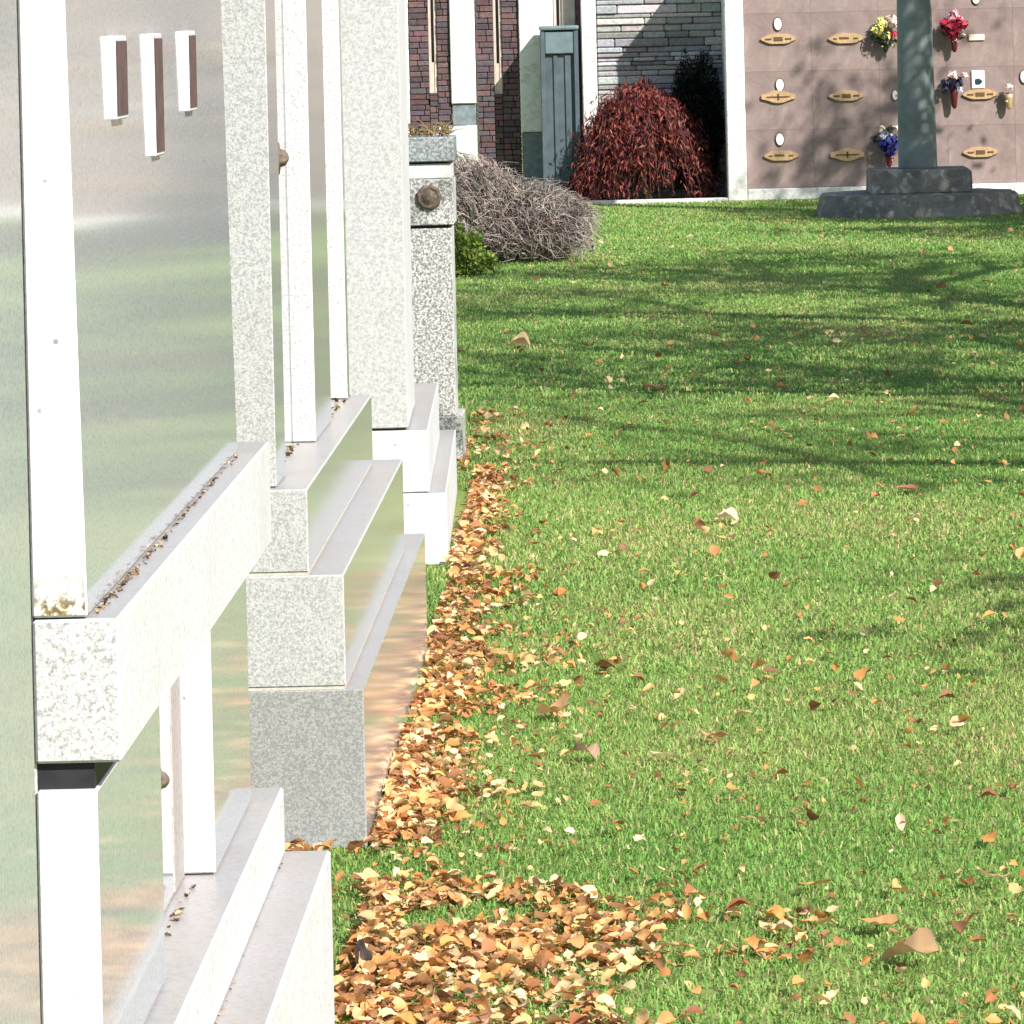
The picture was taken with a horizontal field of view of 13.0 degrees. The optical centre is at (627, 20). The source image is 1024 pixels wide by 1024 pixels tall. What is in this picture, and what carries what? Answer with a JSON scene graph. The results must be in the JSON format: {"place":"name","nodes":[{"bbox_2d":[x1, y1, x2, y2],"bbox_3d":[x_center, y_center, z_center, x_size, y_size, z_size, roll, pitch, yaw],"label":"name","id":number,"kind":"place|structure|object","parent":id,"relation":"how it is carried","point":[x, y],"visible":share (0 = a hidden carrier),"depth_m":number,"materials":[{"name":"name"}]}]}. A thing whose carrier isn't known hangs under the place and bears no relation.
{"place":"outdoors","nodes":[
{"label":"outdoors","id":0,"kind":"place"},
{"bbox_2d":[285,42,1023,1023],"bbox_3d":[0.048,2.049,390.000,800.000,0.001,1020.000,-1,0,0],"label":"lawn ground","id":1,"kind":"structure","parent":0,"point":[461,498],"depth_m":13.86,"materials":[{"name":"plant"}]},
{"bbox_2d":[0,0,40,1023],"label":"mausoleum","id":2,"kind":"structure","parent":1,"relation":"on","point":[19,976],"depth_m":5.49,"materials":[{"name":"stone"}]},
{"bbox_2d":[16,0,334,1023],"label":"mausoleum","id":3,"kind":"structure","parent":1,"relation":"on","point":[152,804],"depth_m":7.09,"materials":[{"name":"white stone"}]},
{"bbox_2d":[95,395,350,1023],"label":"leaf debris","id":4,"kind":"object","parent":3,"relation":"on","point":[112,593],"visible":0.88,"depth_m":7.68,"materials":[{"name":"plant"}]},
{"bbox_2d":[221,0,427,848],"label":"mausoleum","id":5,"kind":"structure","parent":1,"relation":"on","point":[336,611],"depth_m":11.45,"materials":[{"name":"grey stone"}]},
{"bbox_2d":[334,975,346,987],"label":"fallen leaf","id":6,"kind":"object","parent":1,"relation":"on","point":[338,978],"visible":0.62,"depth_m":9.49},
{"bbox_2d":[339,992,355,1001],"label":"fallen leaf","id":7,"kind":"object","parent":1,"relation":"on","point":[351,996],"visible":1,"depth_m":9.32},
{"bbox_2d":[341,932,363,944],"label":"fallen leaf","id":8,"kind":"object","parent":1,"relation":"on","point":[353,937],"visible":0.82,"depth_m":9.95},
{"bbox_2d":[362,867,379,885],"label":"fallen leaf","id":9,"kind":"object","parent":1,"relation":"on","point":[367,872],"visible":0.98,"depth_m":10.65,"materials":[{"name":"plant"}]},
{"bbox_2d":[366,918,380,933],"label":"fallen leaf","id":10,"kind":"object","parent":1,"relation":"on","point":[372,922],"visible":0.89,"depth_m":10.08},
{"bbox_2d":[340,0,456,564],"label":"mausoleum","id":11,"kind":"structure","parent":1,"relation":"on","point":[405,427],"depth_m":17.08,"materials":[{"name":"white stone"}]},
{"bbox_2d":[396,954,415,967],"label":"fallen leaf","id":12,"kind":"object","parent":1,"relation":"on","point":[408,956],"visible":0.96,"depth_m":9.70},
{"bbox_2d":[412,924,427,936],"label":"fallen leaf","id":13,"kind":"object","parent":1,"relation":"on","point":[419,929],"visible":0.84,"depth_m":10.03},
{"bbox_2d":[418,892,437,902],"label":"fallen leaf","id":14,"kind":"object","parent":1,"relation":"on","point":[429,894],"visible":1,"depth_m":10.42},
{"bbox_2d":[421,951,434,966],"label":"fallen leaf","id":15,"kind":"object","parent":1,"relation":"on","point":[429,954],"visible":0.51,"depth_m":9.74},
{"bbox_2d":[414,950,427,960],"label":"fallen leaf","id":16,"kind":"object","parent":15,"relation":"on","point":[422,955],"visible":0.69,"depth_m":9.74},
{"bbox_2d":[408,135,465,459],"bbox_3d":[-1.010,1.311,21.185,0.450,1.526,0.470,-1,0,0],"label":"memorial pedestal","id":17,"kind":"object","parent":1,"relation":"on","point":[432,183],"visible":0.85,"depth_m":21.00,"materials":[{"name":"stone"}]},
{"bbox_2d":[408,118,466,136],"bbox_3d":[-1.051,0.478,21.158,0.578,0.145,0.339,-1,0,0],"label":"dried plant","id":18,"kind":"object","parent":17,"relation":"on","point":[428,131],"visible":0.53,"depth_m":21.09,"materials":[{"name":"plant"}]},
{"bbox_2d":[436,990,453,998],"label":"fallen leaf","id":19,"kind":"object","parent":1,"relation":"on","point":[440,994],"visible":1,"depth_m":9.32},
{"bbox_2d":[432,125,477,168],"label":"monument","id":20,"kind":"object","parent":1,"relation":"on","point":[466,136],"visible":0.1,"depth_m":41.00,"materials":[{"name":"stone"}]},
{"bbox_2d":[454,962,471,973],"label":"fallen leaf","id":21,"kind":"object","parent":1,"relation":"on","point":[459,970],"visible":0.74,"depth_m":9.66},
{"bbox_2d":[451,953,461,960],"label":"fallen leaf","id":22,"kind":"object","parent":21,"relation":"on","point":[455,958],"visible":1,"depth_m":9.71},
{"bbox_2d":[459,951,480,958],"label":"fallen leaf","id":23,"kind":"object","parent":22,"relation":"on","point":[476,955],"visible":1,"depth_m":9.70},
{"bbox_2d":[460,983,477,991],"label":"fallen leaf","id":24,"kind":"object","parent":1,"relation":"on","point":[474,987],"visible":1,"depth_m":9.40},
{"bbox_2d":[453,220,497,275],"bbox_3d":[-1.335,1.848,36.583,0.568,0.473,0.490,-1,0,0],"label":"green shrub","id":25,"kind":"object","parent":1,"relation":"on","point":[471,255],"visible":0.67,"depth_m":36.50,"materials":[{"name":"green plant"}]},
{"bbox_2d":[487,887,503,899],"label":"fallen leaf","id":26,"kind":"object","parent":1,"relation":"on","point":[493,892],"visible":1,"depth_m":10.44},
{"bbox_2d":[493,992,513,1004],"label":"fallen leaf","id":27,"kind":"object","parent":1,"relation":"on","point":[498,1001],"visible":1,"depth_m":9.31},
{"bbox_2d":[499,963,515,981],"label":"fallen leaf","id":28,"kind":"object","parent":1,"relation":"on","point":[505,968],"visible":1,"depth_m":9.54,"materials":[{"name":"plant"}]},
{"bbox_2d":[506,964,519,976],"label":"fallen leaf","id":29,"kind":"object","parent":1,"relation":"on","point":[516,971],"visible":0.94,"depth_m":9.56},
{"bbox_2d":[509,331,530,345],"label":"fallen leaf","id":30,"kind":"object","parent":1,"relation":"on","point":[521,338],"visible":1,"depth_m":28.12,"materials":[{"name":"plant"}]},
{"bbox_2d":[453,151,611,263],"bbox_3d":[-0.971,1.578,38.549,1.669,0.998,2.058,-1,0,0],"label":"dry shrub","id":31,"kind":"object","parent":1,"relation":"on","point":[514,220],"visible":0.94,"depth_m":38.34,"materials":[{"name":"plant"}]},
{"bbox_2d":[535,693,568,712],"bbox_3d":[-0.208,2.000,13.135,0.140,0.050,0.091,-14,-6,22],"label":"fallen leaf","id":32,"kind":"object","parent":1,"relation":"on","point":[561,702],"visible":1,"depth_m":13.14,"materials":[{"name":"plant"}]},
{"bbox_2d":[548,998,562,1011],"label":"fallen leaf","id":33,"kind":"object","parent":1,"relation":"on","point":[557,1003],"visible":1,"depth_m":9.28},
{"bbox_2d":[539,25,581,197],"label":"metal cabinet","id":34,"kind":"object","parent":1,"relation":"on","point":[559,73],"visible":0.73,"depth_m":51.18,"materials":[{"name":"metal"}]},
{"bbox_2d":[405,0,725,199],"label":"chapel","id":35,"kind":"structure","parent":1,"relation":"on","point":[620,40],"depth_m":51.76,"materials":[{"name":"stone"}]},
{"bbox_2d":[559,972,580,981],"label":"fallen leaf","id":36,"kind":"object","parent":1,"relation":"on","point":[572,976],"visible":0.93,"depth_m":9.50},
{"bbox_2d":[575,985,588,1001],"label":"fallen leaf","id":37,"kind":"object","parent":1,"relation":"on","point":[583,993],"visible":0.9,"depth_m":9.36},
{"bbox_2d":[577,891,590,903],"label":"fallen leaf","id":38,"kind":"object","parent":1,"relation":"on","point":[581,898],"visible":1,"depth_m":10.36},
{"bbox_2d":[572,742,599,760],"bbox_3d":[-0.105,2.007,12.362,0.100,0.044,0.064,14,-7,28],"label":"fallen leaf","id":39,"kind":"object","parent":1,"relation":"on","point":[593,750],"visible":1,"depth_m":12.37,"materials":[{"name":"plant"}]},
{"bbox_2d":[578,949,596,958],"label":"fallen leaf","id":40,"kind":"object","parent":1,"relation":"on","point":[581,953],"visible":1,"depth_m":9.75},
{"bbox_2d":[583,943,602,960],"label":"fallen leaf","id":41,"kind":"object","parent":1,"relation":"on","point":[598,947],"visible":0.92,"depth_m":9.80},
{"bbox_2d":[593,659,619,667],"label":"fallen leaf","id":42,"kind":"object","parent":1,"relation":"on","point":[601,662],"visible":1,"depth_m":14.05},
{"bbox_2d":[601,966,618,981],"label":"fallen leaf","id":43,"kind":"object","parent":1,"relation":"on","point":[607,974],"visible":1,"depth_m":9.49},
{"bbox_2d":[602,925,623,935],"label":"fallen leaf","id":44,"kind":"object","parent":1,"relation":"on","point":[613,928],"visible":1,"depth_m":9.97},
{"bbox_2d":[606,952,624,967],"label":"fallen leaf","id":45,"kind":"object","parent":1,"relation":"on","point":[612,956],"visible":1,"depth_m":9.67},
{"bbox_2d":[617,979,635,992],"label":"fallen leaf","id":46,"kind":"object","parent":1,"relation":"on","point":[629,984],"visible":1,"depth_m":9.46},
{"bbox_2d":[620,946,636,955],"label":"fallen leaf","id":47,"kind":"object","parent":1,"relation":"on","point":[628,951],"visible":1,"depth_m":9.75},
{"bbox_2d":[623,954,643,965],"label":"fallen leaf","id":48,"kind":"object","parent":1,"relation":"on","point":[632,960],"visible":1,"depth_m":9.66,"materials":[{"name":"plant"}]},
{"bbox_2d":[563,75,725,199],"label":"red maple","id":49,"kind":"object","parent":1,"relation":"on","point":[628,127],"visible":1,"depth_m":50.58,"materials":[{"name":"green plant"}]},
{"bbox_2d":[637,942,654,951],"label":"fallen leaf","id":50,"kind":"object","parent":1,"relation":"on","point":[652,945],"visible":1,"depth_m":9.78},
{"bbox_2d":[642,941,660,951],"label":"fallen leaf","id":51,"kind":"object","parent":50,"relation":"on","point":[645,945],"visible":1,"depth_m":9.76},
{"bbox_2d":[640,920,654,928],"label":"fallen leaf","id":52,"kind":"object","parent":1,"relation":"on","point":[644,923],"visible":0.9,"depth_m":10.04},
{"bbox_2d":[285,217,1023,1023],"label":"leaf litter","id":53,"kind":"object","parent":1,"relation":"on","point":[407,789],"visible":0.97,"depth_m":11.52,"materials":[{"name":"plant"}]},
{"bbox_2d":[334,984,346,993],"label":"fallen leaf","id":54,"kind":"object","parent":53,"relation":"on","point":[343,989],"visible":0.85,"depth_m":9.39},
{"bbox_2d":[334,996,349,1006],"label":"fallen leaf","id":55,"kind":"object","parent":53,"relation":"on","point":[340,999],"visible":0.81,"depth_m":9.27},
{"bbox_2d":[335,957,348,970],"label":"fallen leaf","id":56,"kind":"object","parent":53,"relation":"on","point":[339,966],"visible":0.98,"depth_m":9.67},
{"bbox_2d":[354,939,375,971],"bbox_3d":[-0.569,2.029,9.685,0.055,0.022,0.155,29,22,-18],"label":"dark leaf","id":57,"kind":"object","parent":53,"relation":"on","point":[365,952],"visible":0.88,"depth_m":9.71,"materials":[{"name":"plant"}]},
{"bbox_2d":[355,992,375,1006],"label":"fallen leaf","id":58,"kind":"object","parent":53,"relation":"on","point":[360,997],"visible":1,"depth_m":9.28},
{"bbox_2d":[372,952,394,963],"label":"fallen leaf","id":59,"kind":"object","parent":53,"relation":"on","point":[378,958],"visible":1,"depth_m":9.70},
{"bbox_2d":[376,998,394,1004],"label":"fallen leaf","id":60,"kind":"object","parent":53,"relation":"on","point":[389,1000],"visible":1,"depth_m":9.26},
{"bbox_2d":[382,950,397,960],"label":"fallen leaf","id":61,"kind":"object","parent":53,"relation":"on","point":[389,953],"visible":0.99,"depth_m":9.74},
{"bbox_2d":[398,928,416,941],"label":"fallen leaf","id":62,"kind":"object","parent":53,"relation":"on","point":[409,932],"visible":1,"depth_m":9.99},
{"bbox_2d":[403,971,418,978],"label":"fallen leaf","id":63,"kind":"object","parent":53,"relation":"on","point":[409,974],"visible":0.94,"depth_m":9.54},
{"bbox_2d":[409,973,435,986],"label":"fallen leaf","id":64,"kind":"object","parent":53,"relation":"on","point":[423,979],"visible":1,"depth_m":9.46,"materials":[{"name":"plant"}]},
{"bbox_2d":[428,956,445,968],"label":"fallen leaf","id":65,"kind":"object","parent":53,"relation":"on","point":[434,961],"visible":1,"depth_m":9.64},
{"bbox_2d":[495,941,506,950],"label":"fallen leaf","id":66,"kind":"object","parent":53,"relation":"on","point":[499,946],"visible":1,"depth_m":9.79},
{"bbox_2d":[503,996,517,1006],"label":"fallen leaf","id":67,"kind":"object","parent":53,"relation":"on","point":[512,1001],"visible":1,"depth_m":9.26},
{"bbox_2d":[504,937,527,948],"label":"fallen leaf","id":68,"kind":"object","parent":53,"relation":"on","point":[521,939],"visible":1,"depth_m":9.85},
{"bbox_2d":[523,961,541,972],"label":"fallen leaf","id":69,"kind":"object","parent":53,"relation":"on","point":[531,965],"visible":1,"depth_m":9.60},
{"bbox_2d":[524,978,546,992],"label":"fallen leaf","id":70,"kind":"object","parent":53,"relation":"on","point":[533,982],"visible":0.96,"depth_m":9.45,"materials":[{"name":"plant"}]},
{"bbox_2d":[532,950,554,963],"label":"fallen leaf","id":71,"kind":"object","parent":53,"relation":"on","point":[542,956],"visible":1,"depth_m":9.69,"materials":[{"name":"plant"}]},
{"bbox_2d":[536,929,552,942],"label":"fallen leaf","id":72,"kind":"object","parent":53,"relation":"on","point":[541,932],"visible":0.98,"depth_m":9.89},
{"bbox_2d":[545,894,559,904],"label":"fallen leaf","id":73,"kind":"object","parent":53,"relation":"on","point":[555,900],"visible":1,"depth_m":10.29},
{"bbox_2d":[549,904,562,915],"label":"fallen leaf","id":74,"kind":"object","parent":53,"relation":"on","point":[557,908],"visible":1,"depth_m":10.21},
{"bbox_2d":[599,916,615,923],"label":"fallen leaf","id":75,"kind":"object","parent":53,"relation":"on","point":[606,920],"visible":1,"depth_m":10.06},
{"bbox_2d":[612,962,636,971],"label":"fallen leaf","id":76,"kind":"object","parent":53,"relation":"on","point":[622,967],"visible":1,"depth_m":9.55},
{"bbox_2d":[639,923,650,946],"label":"fallen leaf","id":77,"kind":"object","parent":53,"relation":"on","point":[647,930],"visible":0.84,"depth_m":9.93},
{"bbox_2d":[649,924,666,932],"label":"fallen leaf","id":78,"kind":"object","parent":77,"relation":"on","point":[653,928],"visible":1,"depth_m":9.95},
{"bbox_2d":[660,941,678,948],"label":"fallen leaf","id":79,"kind":"object","parent":53,"relation":"on","point":[664,944],"visible":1,"depth_m":9.77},
{"label":"fallen leaf","id":80,"kind":"object","parent":53,"relation":"on","visible":0},
{"bbox_2d":[436,918,452,931],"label":"fallen leaf","id":81,"kind":"object","parent":80,"relation":"on","point":[441,923],"visible":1,"depth_m":10.05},
{"label":"fallen leaf","id":82,"kind":"object","parent":53,"relation":"on","visible":0},
{"bbox_2d":[392,996,408,1009],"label":"fallen leaf","id":83,"kind":"object","parent":82,"relation":"on","point":[397,1000],"visible":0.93,"depth_m":9.27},
{"bbox_2d":[642,384,667,388],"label":"fallen leaf","id":84,"kind":"object","parent":1,"relation":"on","point":[658,387],"visible":1,"depth_m":24.68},
{"bbox_2d":[586,197,727,204],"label":"kerb","id":85,"kind":"structure","parent":1,"relation":"on","point":[679,200],"depth_m":50.08,"materials":[{"name":"concrete"}]},
{"bbox_2d":[650,750,680,757],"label":"fallen leaf","id":86,"kind":"object","parent":1,"relation":"on","point":[670,755],"visible":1,"depth_m":12.32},
{"bbox_2d":[661,896,675,906],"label":"fallen leaf","id":87,"kind":"object","parent":1,"relation":"on","point":[669,902],"visible":1,"depth_m":10.29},
{"bbox_2d":[665,48,724,197],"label":"dark evergreen","id":88,"kind":"object","parent":1,"relation":"on","point":[706,104],"visible":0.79,"depth_m":51.00,"materials":[{"name":"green plant"}]},
{"bbox_2d":[698,907,711,921],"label":"fallen leaf","id":89,"kind":"object","parent":1,"relation":"on","point":[705,915],"visible":1,"depth_m":10.18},
{"bbox_2d":[701,730,733,737],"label":"fallen leaf","id":90,"kind":"object","parent":1,"relation":"on","point":[721,734],"visible":1,"depth_m":12.64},
{"bbox_2d":[715,507,738,519],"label":"fallen leaf","id":91,"kind":"object","parent":1,"relation":"on","point":[731,512],"visible":1,"depth_m":18.14,"materials":[{"name":"plant"}]},
{"bbox_2d":[725,897,759,911],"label":"fallen leaf","id":92,"kind":"object","parent":1,"relation":"on","point":[736,901],"visible":1,"depth_m":10.19,"materials":[{"name":"plant"}]},
{"bbox_2d":[742,934,758,948],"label":"fallen leaf","id":93,"kind":"object","parent":1,"relation":"on","point":[753,941],"visible":1,"depth_m":9.82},
{"bbox_2d":[756,947,777,959],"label":"fallen leaf","id":94,"kind":"object","parent":1,"relation":"on","point":[766,950],"visible":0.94,"depth_m":9.78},
{"bbox_2d":[798,877,838,885],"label":"fallen leaf","id":95,"kind":"object","parent":1,"relation":"on","point":[816,882],"visible":1,"depth_m":10.45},
{"bbox_2d":[815,918,837,923],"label":"fallen leaf","id":96,"kind":"object","parent":1,"relation":"on","point":[821,920],"visible":1,"depth_m":10.05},
{"bbox_2d":[834,935,848,944],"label":"fallen leaf","id":97,"kind":"object","parent":1,"relation":"on","point":[837,940],"visible":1,"depth_m":9.86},
{"bbox_2d":[857,914,908,924],"bbox_3d":[0.567,2.000,9.978,0.104,0.018,0.083,-1,0,-15],"label":"fallen leaf","id":98,"kind":"object","parent":1,"relation":"on","point":[888,919],"visible":1,"depth_m":9.99,"materials":[{"name":"plant"}]},
{"bbox_2d":[891,878,907,891],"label":"fallen leaf","id":99,"kind":"object","parent":1,"relation":"on","point":[896,885],"visible":1,"depth_m":10.39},
{"bbox_2d":[894,484,918,489],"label":"fallen leaf","id":100,"kind":"object","parent":1,"relation":"on","point":[912,487],"visible":1,"depth_m":19.12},
{"bbox_2d":[881,928,952,960],"bbox_3d":[0.618,1.978,9.609,0.168,0.054,0.106,-13,-3,19],"label":"fallen leaf","id":101,"kind":"object","parent":1,"relation":"on","point":[921,940],"visible":1,"depth_m":9.62,"materials":[{"name":"plant"}]},
{"bbox_2d":[816,0,1022,219],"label":"memorial column","id":102,"kind":"structure","parent":1,"relation":"on","point":[917,182],"depth_m":45.52,"materials":[{"name":"stone"}]},
{"bbox_2d":[968,936,989,941],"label":"fallen leaf","id":103,"kind":"object","parent":1,"relation":"on","point":[976,938],"visible":1,"depth_m":9.75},
{"bbox_2d":[981,830,997,841],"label":"fallen leaf","id":104,"kind":"object","parent":1,"relation":"on","point":[990,836],"visible":1,"depth_m":11.00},
{"bbox_2d":[977,866,1011,879],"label":"fallen leaf","id":105,"kind":"object","parent":1,"relation":"on","point":[997,876],"visible":1,"depth_m":10.46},
{"bbox_2d":[721,0,1023,200],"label":"crypt building","id":106,"kind":"structure","parent":0,"point":[810,97],"depth_m":50.20,"materials":[{"name":"stone"}]},
{"bbox_2d":[870,13,896,51],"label":"flower bouquet","id":107,"kind":"object","parent":106,"relation":"attached to","point":[886,40],"visible":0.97,"depth_m":50.07,"materials":[{"name":"yellow plant"}]},
{"bbox_2d":[873,125,897,166],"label":"flower bouquet","id":108,"kind":"object","parent":106,"relation":"attached to","point":[888,145],"visible":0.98,"depth_m":50.06,"materials":[{"name":"blue plant"}]},
{"bbox_2d":[940,8,967,51],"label":"flower bouquet","id":109,"kind":"object","parent":106,"relation":"attached to","point":[953,23],"visible":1,"depth_m":50.05,"materials":[{"name":"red plant"}]},
{"bbox_2d":[940,71,968,108],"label":"flower bouquet","id":110,"kind":"object","parent":106,"relation":"attached to","point":[954,82],"visible":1,"depth_m":50.07,"materials":[{"name":"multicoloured plant"}]},
{"bbox_2d":[1004,83,1014,109],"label":"flower bouquet","id":111,"kind":"object","parent":106,"relation":"attached to","point":[1008,98],"visible":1,"depth_m":50.08,"materials":[{"name":"white plant"}]},
{"label":"fallen leaf","id":112,"kind":"object","parent":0,"visible":0},
{"bbox_2d":[359,960,376,974],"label":"fallen leaf","id":113,"kind":"object","parent":112,"relation":"on","point":[367,965],"visible":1,"depth_m":9.62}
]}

